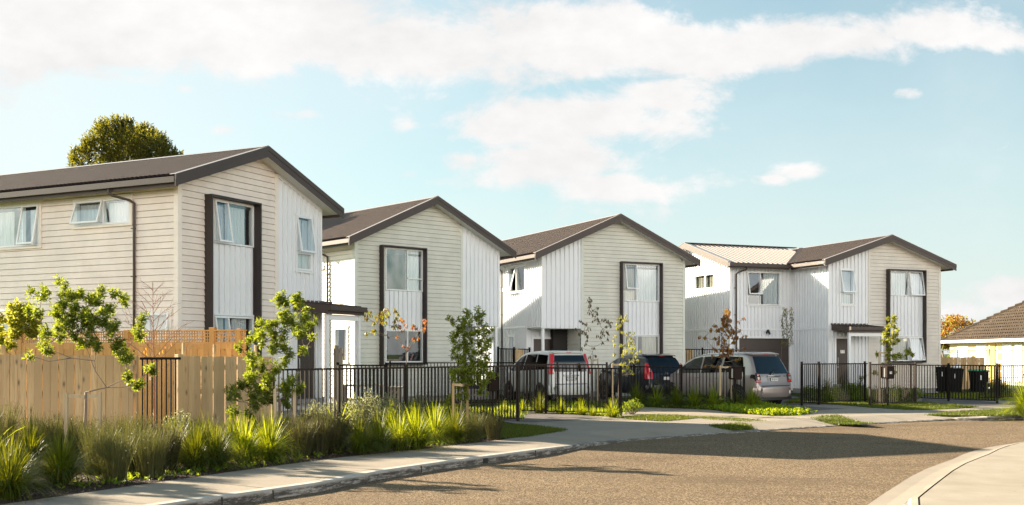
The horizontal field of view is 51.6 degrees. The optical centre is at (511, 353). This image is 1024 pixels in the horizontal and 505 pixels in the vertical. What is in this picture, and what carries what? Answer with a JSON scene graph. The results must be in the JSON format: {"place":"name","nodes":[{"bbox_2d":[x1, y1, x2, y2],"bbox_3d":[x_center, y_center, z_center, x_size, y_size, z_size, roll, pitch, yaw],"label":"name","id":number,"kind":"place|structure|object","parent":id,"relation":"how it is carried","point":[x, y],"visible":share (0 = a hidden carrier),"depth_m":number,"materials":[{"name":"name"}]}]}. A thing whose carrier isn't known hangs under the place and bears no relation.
{"place":"outdoors","nodes":[
{"label":"outdoors","id":0,"kind":"place"},
{"bbox_2d":[0,424,514,504],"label":"garden bed","id":1,"kind":"object","parent":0,"point":[70,492],"visible":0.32,"depth_m":15.12,"materials":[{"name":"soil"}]},
{"bbox_2d":[0,402,32,455],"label":"rush clump","id":2,"kind":"object","parent":1,"relation":"on","point":[9,418],"visible":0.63,"depth_m":16.56,"materials":[{"name":"plant"}]},
{"bbox_2d":[1,435,55,490],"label":"grass tuft","id":3,"kind":"object","parent":1,"relation":"on","point":[26,453],"visible":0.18,"depth_m":14.27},
{"bbox_2d":[0,426,66,504],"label":"grass tuft","id":4,"kind":"object","parent":1,"relation":"on","point":[13,478],"visible":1,"depth_m":13.00,"materials":[{"name":"plant"}]},
{"bbox_2d":[8,404,82,463],"bbox_3d":[-7.719,1.503,16.908,1.876,1.438,1.808,0,0,-26],"label":"grass tuft","id":5,"kind":"object","parent":1,"relation":"on","point":[33,440],"visible":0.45,"depth_m":16.84,"materials":[{"name":"plant"}]},
{"bbox_2d":[35,411,77,453],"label":"rush clump","id":6,"kind":"object","parent":1,"relation":"on","point":[54,425],"visible":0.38,"depth_m":18.07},
{"bbox_2d":[22,420,113,490],"bbox_3d":[-6.166,1.530,14.465,1.811,1.289,1.715,0,0,-13],"label":"grass tuft","id":7,"kind":"object","parent":1,"relation":"on","point":[62,460],"visible":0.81,"depth_m":14.38,"materials":[{"name":"plant"}]},
{"bbox_2d":[0,345,137,445],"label":"timber fence","id":8,"kind":"object","parent":1,"relation":"on","point":[43,387],"visible":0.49,"depth_m":19.41,"materials":[{"name":"wood"}]},
{"bbox_2d":[56,413,102,460],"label":"rush clump","id":9,"kind":"object","parent":1,"relation":"on","point":[71,434],"visible":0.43,"depth_m":17.75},
{"bbox_2d":[64,392,101,449],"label":"tree stakes","id":10,"kind":"object","parent":1,"relation":"on","point":[67,396],"visible":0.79,"depth_m":17.72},
{"bbox_2d":[21,274,158,459],"bbox_3d":[-7.092,0.235,17.845,1.987,3.133,1.398,0,0,0],"label":"young tree","id":11,"kind":"object","parent":1,"relation":"on","point":[89,320],"visible":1,"depth_m":17.78,"materials":[{"name":"green plant"}]},
{"bbox_2d":[73,419,121,474],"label":"rush clump","id":12,"kind":"object","parent":1,"relation":"on","point":[87,445],"visible":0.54,"depth_m":15.68,"materials":[{"name":"plant"}]},
{"bbox_2d":[89,430,139,483],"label":"rush clump","id":13,"kind":"object","parent":1,"relation":"on","point":[118,464],"visible":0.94,"depth_m":14.67,"materials":[{"name":"plant"}]},
{"bbox_2d":[95,414,142,455],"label":"rush clump","id":14,"kind":"object","parent":1,"relation":"on","point":[120,423],"visible":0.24,"depth_m":17.79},
{"bbox_2d":[108,420,160,476],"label":"rush clump","id":15,"kind":"object","parent":1,"relation":"on","point":[132,466],"visible":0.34,"depth_m":15.46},
{"bbox_2d":[127,424,174,478],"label":"rush clump","id":16,"kind":"object","parent":1,"relation":"on","point":[148,465],"visible":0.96,"depth_m":15.21,"materials":[{"name":"plant"}]},
{"bbox_2d":[122,278,196,424],"bbox_3d":[-7.198,0.138,21.168,1.866,3.325,1.447,0,0,40],"label":"bare sapling","id":17,"kind":"object","parent":1,"relation":"on","point":[171,337],"visible":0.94,"depth_m":20.99,"materials":[{"name":"brown plant"}]},
{"bbox_2d":[141,421,189,472],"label":"rush clump","id":18,"kind":"object","parent":1,"relation":"on","point":[172,452],"visible":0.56,"depth_m":15.99,"materials":[{"name":"plant"}]},
{"bbox_2d":[157,408,200,446],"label":"shrub","id":19,"kind":"object","parent":1,"relation":"on","point":[178,420],"visible":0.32,"depth_m":19.69,"materials":[{"name":"green plant"}]},
{"bbox_2d":[165,411,246,475],"bbox_3d":[-4.909,1.471,16.368,1.796,1.381,1.894,0,0,-21],"label":"grass tuft","id":20,"kind":"object","parent":1,"relation":"on","point":[194,441],"visible":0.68,"depth_m":16.20,"materials":[{"name":"plant"}]},
{"bbox_2d":[174,343,272,435],"bbox_3d":[-5.680,0.825,20.996,0.160,2.050,2.367,0,0,35],"label":"timber fence","id":21,"kind":"object","parent":1,"relation":"on","point":[218,374],"visible":0.48,"depth_m":20.68,"materials":[{"name":"wood"}]},
{"bbox_2d":[139,357,180,433],"bbox_3d":[-6.570,0.898,19.775,0.766,1.647,0.041,0,0,-36],"label":"metal gate","id":22,"kind":"object","parent":21,"relation":"attached to","point":[159,358],"visible":0.6,"depth_m":19.78,"materials":[{"name":"black"}]},
{"bbox_2d":[176,411,273,473],"bbox_3d":[-4.617,1.529,16.534,1.713,1.312,1.651,0,0,-3],"label":"grass tuft","id":23,"kind":"object","parent":1,"relation":"on","point":[221,444],"visible":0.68,"depth_m":16.39,"materials":[{"name":"plant"}]},
{"bbox_2d":[223,409,283,468],"bbox_3d":[-4.342,1.469,17.193,1.637,1.259,1.673,0,0,-25],"label":"grass tuft","id":24,"kind":"object","parent":1,"relation":"on","point":[244,440],"visible":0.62,"depth_m":17.06,"materials":[{"name":"plant"}]},
{"bbox_2d":[229,410,310,465],"bbox_3d":[-4.062,1.501,17.635,1.712,1.303,1.623,0,0,27],"label":"grass tuft","id":25,"kind":"object","parent":1,"relation":"on","point":[276,442],"visible":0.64,"depth_m":17.50,"materials":[{"name":"plant"}]},
{"bbox_2d":[222,289,319,422],"bbox_3d":[-4.584,0.294,19.976,1.755,3.014,1.435,0,0,0],"label":"young tree","id":26,"kind":"object","parent":1,"relation":"on","point":[298,332],"visible":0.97,"depth_m":19.92,"materials":[{"name":"green plant"}]},
{"bbox_2d":[265,409,304,454],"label":"rush clump","id":27,"kind":"object","parent":1,"relation":"on","point":[284,426],"visible":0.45,"depth_m":18.82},
{"bbox_2d":[280,417,320,457],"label":"rush clump","id":28,"kind":"object","parent":1,"relation":"on","point":[301,432],"visible":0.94,"depth_m":18.24,"materials":[{"name":"plant"}]},
{"bbox_2d":[300,412,336,455],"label":"rush clump","id":29,"kind":"object","parent":1,"relation":"on","point":[321,444],"visible":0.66,"depth_m":18.66,"materials":[{"name":"plant"}]},
{"bbox_2d":[319,414,357,453],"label":"rush clump","id":30,"kind":"object","parent":1,"relation":"on","point":[339,434],"visible":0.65,"depth_m":18.95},
{"bbox_2d":[326,403,393,456],"bbox_3d":[-2.712,1.506,18.933,1.691,1.233,1.604,0,0,-28],"label":"grass tuft","id":31,"kind":"object","parent":1,"relation":"on","point":[358,443],"visible":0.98,"depth_m":18.80,"materials":[{"name":"plant"}]},
{"bbox_2d":[338,388,388,431],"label":"shrub","id":32,"kind":"object","parent":1,"relation":"on","point":[367,409],"visible":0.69,"depth_m":22.58,"materials":[{"name":"green plant"}]},
{"bbox_2d":[346,405,416,453],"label":"grass tuft","id":33,"kind":"object","parent":1,"relation":"on","point":[383,435],"visible":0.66,"depth_m":19.27,"materials":[{"name":"plant"}]},
{"bbox_2d":[369,391,406,429],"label":"shrub","id":34,"kind":"object","parent":1,"relation":"on","point":[394,403],"visible":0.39,"depth_m":23.49,"materials":[{"name":"green plant"}]},
{"bbox_2d":[273,363,519,429],"bbox_3d":[-2.412,1.052,24.960,0.072,1.597,7.888,0,0,41],"label":"metal fence","id":35,"kind":"object","parent":1,"relation":"on","point":[405,368],"visible":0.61,"depth_m":24.82,"materials":[{"name":"black"}]},
{"bbox_2d":[385,407,432,450],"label":"grass tuft","id":36,"kind":"object","parent":1,"relation":"on","point":[396,425],"visible":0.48,"depth_m":19.83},
{"bbox_2d":[388,402,458,451],"bbox_3d":[-1.750,1.501,19.912,1.712,1.303,1.623,0,0,14],"label":"grass tuft","id":37,"kind":"object","parent":1,"relation":"on","point":[420,431],"visible":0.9,"depth_m":19.79,"materials":[{"name":"plant"}]},
{"bbox_2d":[410,399,466,444],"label":"grass tuft","id":38,"kind":"object","parent":1,"relation":"on","point":[437,424],"visible":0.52,"depth_m":21.13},
{"bbox_2d":[440,407,490,443],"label":"grass tuft","id":39,"kind":"object","parent":1,"relation":"on","point":[454,418],"visible":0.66,"depth_m":21.42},
{"bbox_2d":[444,305,498,424],"bbox_3d":[-0.874,0.378,22.568,1.195,2.846,0.976,0,0,0],"label":"young tree","id":40,"kind":"object","parent":1,"relation":"on","point":[484,346],"visible":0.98,"depth_m":22.56,"materials":[{"name":"green plant"}]},
{"bbox_2d":[462,410,488,441],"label":"rush clump","id":41,"kind":"object","parent":1,"relation":"on","point":[478,423],"visible":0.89,"depth_m":21.56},
{"bbox_2d":[482,411,506,439],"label":"rush clump","id":42,"kind":"object","parent":1,"relation":"on","point":[494,428],"visible":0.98,"depth_m":21.93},
{"bbox_2d":[322,196,516,403],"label":"house","id":43,"kind":"structure","parent":0,"point":[434,261],"depth_m":39.36,"materials":[{"name":"wood"}]},
{"bbox_2d":[332,326,348,363],"bbox_3d":[-6.098,-0.307,38.051,0.215,1.355,1.020,0,0,-42],"label":"window","id":44,"kind":"structure","parent":43,"relation":"in","point":[336,329],"depth_m":38.03,"materials":[{"name":"white paint"}]},
{"bbox_2d":[385,247,422,291],"bbox_3d":[-3.997,-3.050,38.846,1.694,1.540,0.185,0,0,-42],"label":"window","id":45,"kind":"structure","parent":43,"relation":"in","point":[414,264],"depth_m":39.18,"materials":[{"name":"white paint"}]},
{"bbox_2d":[1,396,1018,504],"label":"footpath","id":46,"kind":"structure","parent":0,"point":[603,428],"depth_m":19.35,"materials":[{"name":"concrete"}]},
{"bbox_2d":[616,413,698,421],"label":"grass","id":47,"kind":"structure","parent":46,"relation":"on","point":[662,417],"depth_m":29.12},
{"bbox_2d":[705,421,753,430],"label":"grass","id":48,"kind":"structure","parent":46,"relation":"on","point":[736,426],"depth_m":26.32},
{"bbox_2d":[702,401,816,415],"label":"grass","id":49,"kind":"structure","parent":46,"relation":"on","point":[768,408],"depth_m":31.71,"materials":[{"name":"green plant"}]},
{"bbox_2d":[698,308,746,401],"bbox_3d":[7.059,0.147,35.318,1.621,3.308,0.796,0,0,3],"label":"sapling","id":50,"kind":"object","parent":49,"relation":"on","point":[724,318],"visible":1,"depth_m":35.27,"materials":[{"name":"brown plant"}]},
{"bbox_2d":[810,414,878,424],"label":"grass","id":51,"kind":"structure","parent":46,"relation":"on","point":[839,420],"depth_m":28.75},
{"bbox_2d":[803,398,978,409],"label":"grass","id":52,"kind":"structure","parent":46,"relation":"on","point":[921,405],"depth_m":35.82,"materials":[{"name":"plant"}]},
{"bbox_2d":[927,407,1019,416],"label":"grass","id":53,"kind":"structure","parent":46,"relation":"on","point":[979,412],"depth_m":31.16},
{"bbox_2d":[0,0,1023,353],"label":"sky","id":54,"kind":"structure","parent":0,"point":[780,123],"materials":[{"name":"blue"}]},
{"bbox_2d":[500,411,600,421],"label":"driveway","id":55,"kind":"structure","parent":0,"point":[539,417],"depth_m":29.49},
{"bbox_2d":[476,213,700,396],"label":"house","id":56,"kind":"structure","parent":0,"point":[614,267],"depth_m":44.67,"materials":[{"name":"wood"}]},
{"bbox_2d":[502,264,525,294],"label":"window","id":57,"kind":"structure","parent":56,"relation":"in","point":[509,277],"depth_m":45.23,"materials":[{"name":"white paint"}]},
{"bbox_2d":[624,263,658,301],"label":"window","id":58,"kind":"structure","parent":56,"relation":"in","point":[646,289],"depth_m":45.31,"materials":[{"name":"glass"}]},
{"bbox_2d":[624,335,658,355],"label":"window","id":59,"kind":"structure","parent":56,"relation":"in","point":[650,344],"depth_m":45.39,"materials":[{"name":"glass"}]},
{"bbox_2d":[550,396,688,405],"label":"driveway","id":60,"kind":"structure","parent":0,"point":[609,400],"depth_m":40.97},
{"bbox_2d":[505,350,590,401],"bbox_3d":[1.236,0.879,40.153,2.149,1.971,4.605,0,0,-24],"label":"parked car","id":61,"kind":"object","parent":60,"relation":"on","point":[561,357],"visible":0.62,"depth_m":38.36,"materials":[{"name":"grey paint"}]},
{"bbox_2d":[599,354,681,400],"bbox_3d":[4.895,0.942,40.733,2.169,1.847,4.155,0,0,-25],"label":"parked car","id":62,"kind":"object","parent":60,"relation":"on","point":[666,360],"visible":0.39,"depth_m":39.30,"materials":[{"name":"black paint"}]},
{"bbox_2d":[665,352,791,403],"bbox_3d":[7.581,0.911,38.130,2.379,1.908,5.005,0,0,-36],"label":"parked car","id":63,"kind":"object","parent":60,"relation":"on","point":[769,373],"visible":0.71,"depth_m":36.56,"materials":[{"name":"silver metal"}]},
{"bbox_2d":[234,419,1023,504],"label":"road","id":64,"kind":"structure","parent":0,"point":[867,464],"depth_m":17.13,"materials":[{"name":"asphalt"}]},
{"bbox_2d":[145,415,1022,504],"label":"kerb","id":65,"kind":"structure","parent":64,"relation":"on","point":[245,496],"depth_m":16.71,"materials":[{"name":"concrete"}]},
{"bbox_2d":[868,442,1022,504],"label":"kerb channel","id":66,"kind":"object","parent":64,"relation":"on","point":[910,490],"visible":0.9,"depth_m":15.76,"materials":[{"name":"concrete"}]},
{"bbox_2d":[284,356,1023,430],"bbox_3d":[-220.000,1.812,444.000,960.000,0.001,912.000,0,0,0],"label":"verge","id":67,"kind":"structure","parent":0,"point":[792,394],"depth_m":41.47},
{"bbox_2d":[0,297,44,354],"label":"young tree","id":68,"kind":"object","parent":67,"relation":"on","point":[17,321],"visible":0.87,"depth_m":22.21,"materials":[{"name":"green plant"}]},
{"bbox_2d":[0,327,246,429],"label":"timber fence","id":69,"kind":"object","parent":67,"relation":"on","point":[201,349],"visible":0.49,"depth_m":23.63,"materials":[{"name":"brown wood"}]},
{"bbox_2d":[66,113,183,166],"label":"evergreen tree","id":70,"kind":"object","parent":67,"relation":"on","point":[130,140],"visible":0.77,"depth_m":45.80,"materials":[{"name":"green plant"}]},
{"bbox_2d":[0,145,367,418],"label":"house","id":71,"kind":"structure","parent":67,"relation":"on","point":[230,239],"depth_m":27.57,"materials":[{"name":"wood"}]},
{"bbox_2d":[0,200,42,249],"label":"window","id":72,"kind":"structure","parent":71,"relation":"in","point":[6,218],"depth_m":28.17,"materials":[{"name":"glass"}]},
{"bbox_2d":[69,193,133,229],"bbox_3d":[-10.399,-3.588,26.841,2.100,0.795,0.386,0,0,26],"label":"window","id":73,"kind":"structure","parent":71,"relation":"in","point":[87,216],"depth_m":26.90,"materials":[{"name":"glass"}]},
{"bbox_2d":[141,309,172,341],"bbox_3d":[-8.735,-0.357,26.033,1.000,1.455,0.363,0,0,26],"label":"window","id":74,"kind":"structure","parent":71,"relation":"in","point":[167,325],"depth_m":26.12,"materials":[{"name":"glass"}]},
{"bbox_2d":[214,199,253,247],"bbox_3d":[-7.208,-3.365,27.558,0.377,1.110,1.529,0,0,26],"label":"window","id":75,"kind":"structure","parent":71,"relation":"in","point":[228,221],"depth_m":27.59,"materials":[{"name":"white paint"}]},
{"bbox_2d":[214,315,253,355],"bbox_3d":[-7.194,-0.305,27.551,0.408,1.310,1.529,0,0,26],"label":"window","id":76,"kind":"structure","parent":71,"relation":"in","point":[237,322],"depth_m":27.71,"materials":[{"name":"glass"}]},
{"bbox_2d":[295,214,316,273],"bbox_3d":[-5.918,-3.110,30.181,0.369,1.640,0.790,0,0,26],"label":"window","id":77,"kind":"structure","parent":71,"relation":"in","point":[304,246],"depth_m":30.36,"materials":[{"name":"glass"}]},
{"bbox_2d":[294,321,323,403],"bbox_3d":[-5.802,0.260,30.235,0.350,2.320,1.090,0,0,26],"label":"door","id":78,"kind":"structure","parent":71,"relation":"in","point":[310,360],"depth_m":30.38,"materials":[{"name":"white paint"}]},
{"bbox_2d":[333,345,342,408],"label":"timber fence","id":79,"kind":"object","parent":67,"relation":"on","point":[337,354],"visible":0.49,"depth_m":33.31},
{"bbox_2d":[336,362,387,406],"bbox_3d":[-4.209,1.054,29.695,1.542,1.592,0.072,0,0,15],"label":"metal fence","id":80,"kind":"object","parent":67,"relation":"on","point":[385,365],"visible":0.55,"depth_m":29.61,"materials":[{"name":"black"}]},
{"bbox_2d":[277,405,528,428],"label":"grass","id":81,"kind":"structure","parent":67,"relation":"on","point":[522,414],"depth_m":30.80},
{"bbox_2d":[364,308,427,363],"bbox_3d":[-3.463,0.223,31.501,1.906,3.154,0.698,0,0,0],"label":"sapling","id":82,"kind":"object","parent":81,"relation":"on","point":[395,326],"visible":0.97,"depth_m":31.44,"materials":[{"name":"orange plant"}]},
{"bbox_2d":[388,360,537,402],"bbox_3d":[-1.650,1.049,36.499,5.197,1.602,0.072,0,0,-11],"label":"metal fence","id":83,"kind":"object","parent":67,"relation":"on","point":[400,363],"visible":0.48,"depth_m":36.44,"materials":[{"name":"black"}]},
{"bbox_2d":[481,423,567,437],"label":"grass","id":84,"kind":"structure","parent":67,"relation":"on","point":[510,430],"depth_m":24.31,"materials":[{"name":"plant"}]},
{"bbox_2d":[494,399,625,416],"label":"grass","id":85,"kind":"structure","parent":67,"relation":"on","point":[594,404],"depth_m":35.43,"materials":[{"name":"green plant"}]},
{"bbox_2d":[524,362,607,407],"bbox_3d":[1.725,1.065,33.749,2.667,1.570,0.072,0,0,6],"label":"metal fence","id":86,"kind":"object","parent":67,"relation":"on","point":[557,364],"visible":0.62,"depth_m":33.73,"materials":[{"name":"black"}]},
{"bbox_2d":[545,365,621,415],"bbox_3d":[2.063,1.101,30.852,2.372,1.497,0.072,0,0,23],"label":"metal fence","id":87,"kind":"object","parent":67,"relation":"on","point":[620,383],"visible":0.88,"depth_m":30.86,"materials":[{"name":"black"}]},
{"bbox_2d":[522,365,545,411],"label":"metal fence","id":88,"kind":"object","parent":87,"relation":"attached to","point":[534,366],"visible":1,"depth_m":31.40,"materials":[{"name":"black"}]},
{"bbox_2d":[575,297,612,399],"bbox_3d":[3.072,-0.168,39.661,1.438,3.936,0.576,0,0,0],"label":"sapling","id":89,"kind":"object","parent":67,"relation":"on","point":[603,332],"visible":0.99,"depth_m":39.60,"materials":[{"name":"brown plant"}]},
{"bbox_2d":[612,315,640,402],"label":"sapling","id":90,"kind":"object","parent":67,"relation":"on","point":[624,353],"visible":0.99,"depth_m":31.17,"materials":[{"name":"green plant"}]},
{"bbox_2d":[623,364,682,401],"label":"metal fence","id":91,"kind":"object","parent":67,"relation":"on","point":[680,375],"visible":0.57,"depth_m":36.24,"materials":[{"name":"black"}]},
{"bbox_2d":[684,367,744,402],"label":"metal fence","id":92,"kind":"object","parent":67,"relation":"on","point":[743,369],"visible":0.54,"depth_m":35.39,"materials":[{"name":"black"}]},
{"bbox_2d":[679,234,956,392],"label":"house","id":93,"kind":"structure","parent":67,"relation":"on","point":[844,299],"depth_m":47.64,"materials":[{"name":"wood"}]},
{"bbox_2d":[746,271,781,306],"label":"window","id":94,"kind":"structure","parent":93,"relation":"in","point":[770,288],"depth_m":48.02,"materials":[{"name":"glass"}]},
{"bbox_2d":[737,336,790,374],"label":"garage door","id":95,"kind":"structure","parent":93,"relation":"in","point":[751,345],"depth_m":47.97,"materials":[{"name":"brown paint"}]},
{"bbox_2d":[834,337,847,385],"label":"door","id":96,"kind":"structure","parent":93,"relation":"in","point":[840,343],"depth_m":46.35,"materials":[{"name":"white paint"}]},
{"bbox_2d":[839,268,856,305],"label":"window","id":97,"kind":"structure","parent":93,"relation":"in","point":[847,279],"depth_m":46.53,"materials":[{"name":"white paint"}]},
{"bbox_2d":[891,270,924,295],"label":"window","id":98,"kind":"structure","parent":93,"relation":"in","point":[897,279],"depth_m":47.75,"materials":[{"name":"glass"}]},
{"bbox_2d":[891,337,925,360],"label":"window","id":99,"kind":"structure","parent":93,"relation":"in","point":[912,342],"depth_m":47.79,"materials":[{"name":"glass"}]},
{"bbox_2d":[800,361,867,405],"bbox_3d":[11.478,1.069,37.589,4.093,1.562,0.072,0,0,-40],"label":"metal fence","id":100,"kind":"object","parent":67,"relation":"on","point":[818,383],"visible":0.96,"depth_m":37.37,"materials":[{"name":"black"}]},
{"bbox_2d":[859,314,915,380],"bbox_3d":[13.815,0.159,39.027,1.964,3.284,0.736,0,0,0],"label":"sapling","id":101,"kind":"object","parent":67,"relation":"on","point":[895,341],"visible":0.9,"depth_m":38.95,"materials":[{"name":"green plant"}]},
{"bbox_2d":[869,362,916,404],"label":"metal fence","id":102,"kind":"object","parent":67,"relation":"on","point":[871,383],"visible":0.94,"depth_m":36.81,"materials":[{"name":"black"}]},
{"bbox_2d":[909,363,998,402],"bbox_3d":[16.414,1.104,39.486,0.072,1.492,3.540,0,0,-37],"label":"metal fence","id":103,"kind":"object","parent":67,"relation":"on","point":[948,365],"visible":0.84,"depth_m":39.27,"materials":[{"name":"black"}]},
{"bbox_2d":[941,314,978,337],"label":"autumn tree","id":104,"kind":"object","parent":67,"relation":"on","point":[950,323],"visible":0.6,"depth_m":94.47,"materials":[{"name":"orange plant"}]},
{"bbox_2d":[941,356,984,388],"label":"timber fence","id":105,"kind":"object","parent":67,"relation":"on","point":[973,360],"visible":0.33,"depth_m":52.30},
{"bbox_2d":[922,392,1021,400],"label":"grass","id":106,"kind":"structure","parent":67,"relation":"on","point":[1007,398],"depth_m":43.76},
{"bbox_2d":[968,369,987,392],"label":"wheelie bin","id":107,"kind":"object","parent":67,"relation":"on","point":[978,380],"visible":0.66,"depth_m":47.72,"materials":[{"name":"black plastic"}]},
{"bbox_2d":[941,300,1023,384],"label":"house","id":108,"kind":"structure","parent":67,"relation":"on","point":[1002,329],"depth_m":63.03,"materials":[{"name":"brown tile"}]},
{"bbox_2d":[941,345,1023,385],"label":"wire fence","id":109,"kind":"object","parent":67,"relation":"on","point":[985,352],"visible":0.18,"depth_m":54.31,"materials":[{"name":"white paint"}]},
{"bbox_2d":[978,364,1023,398],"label":"metal fence","id":110,"kind":"object","parent":67,"relation":"on","point":[999,381],"visible":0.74,"depth_m":41.34,"materials":[{"name":"black"}]},
{"bbox_2d":[625,407,773,418],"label":"driveway","id":111,"kind":"structure","parent":0,"point":[686,412],"depth_m":31.98,"materials":[{"name":"concrete"}]},
{"bbox_2d":[807,386,912,401],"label":"grass","id":112,"kind":"structure","parent":0,"point":[867,396],"depth_m":39.93,"materials":[{"name":"green plant"}]},
{"bbox_2d":[922,396,1010,405],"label":"driveway","id":113,"kind":"structure","parent":0,"point":[971,402],"depth_m":38.47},
{"bbox_2d":[920,442,1023,504],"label":"concrete footpath","id":114,"kind":"structure","parent":0,"point":[996,477],"depth_m":14.63,"materials":[{"name":"concrete"}]},
{"bbox_2d":[990,379,1023,422],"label":"grass tuft","id":115,"kind":"object","parent":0,"point":[1019,408],"visible":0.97,"depth_m":29.97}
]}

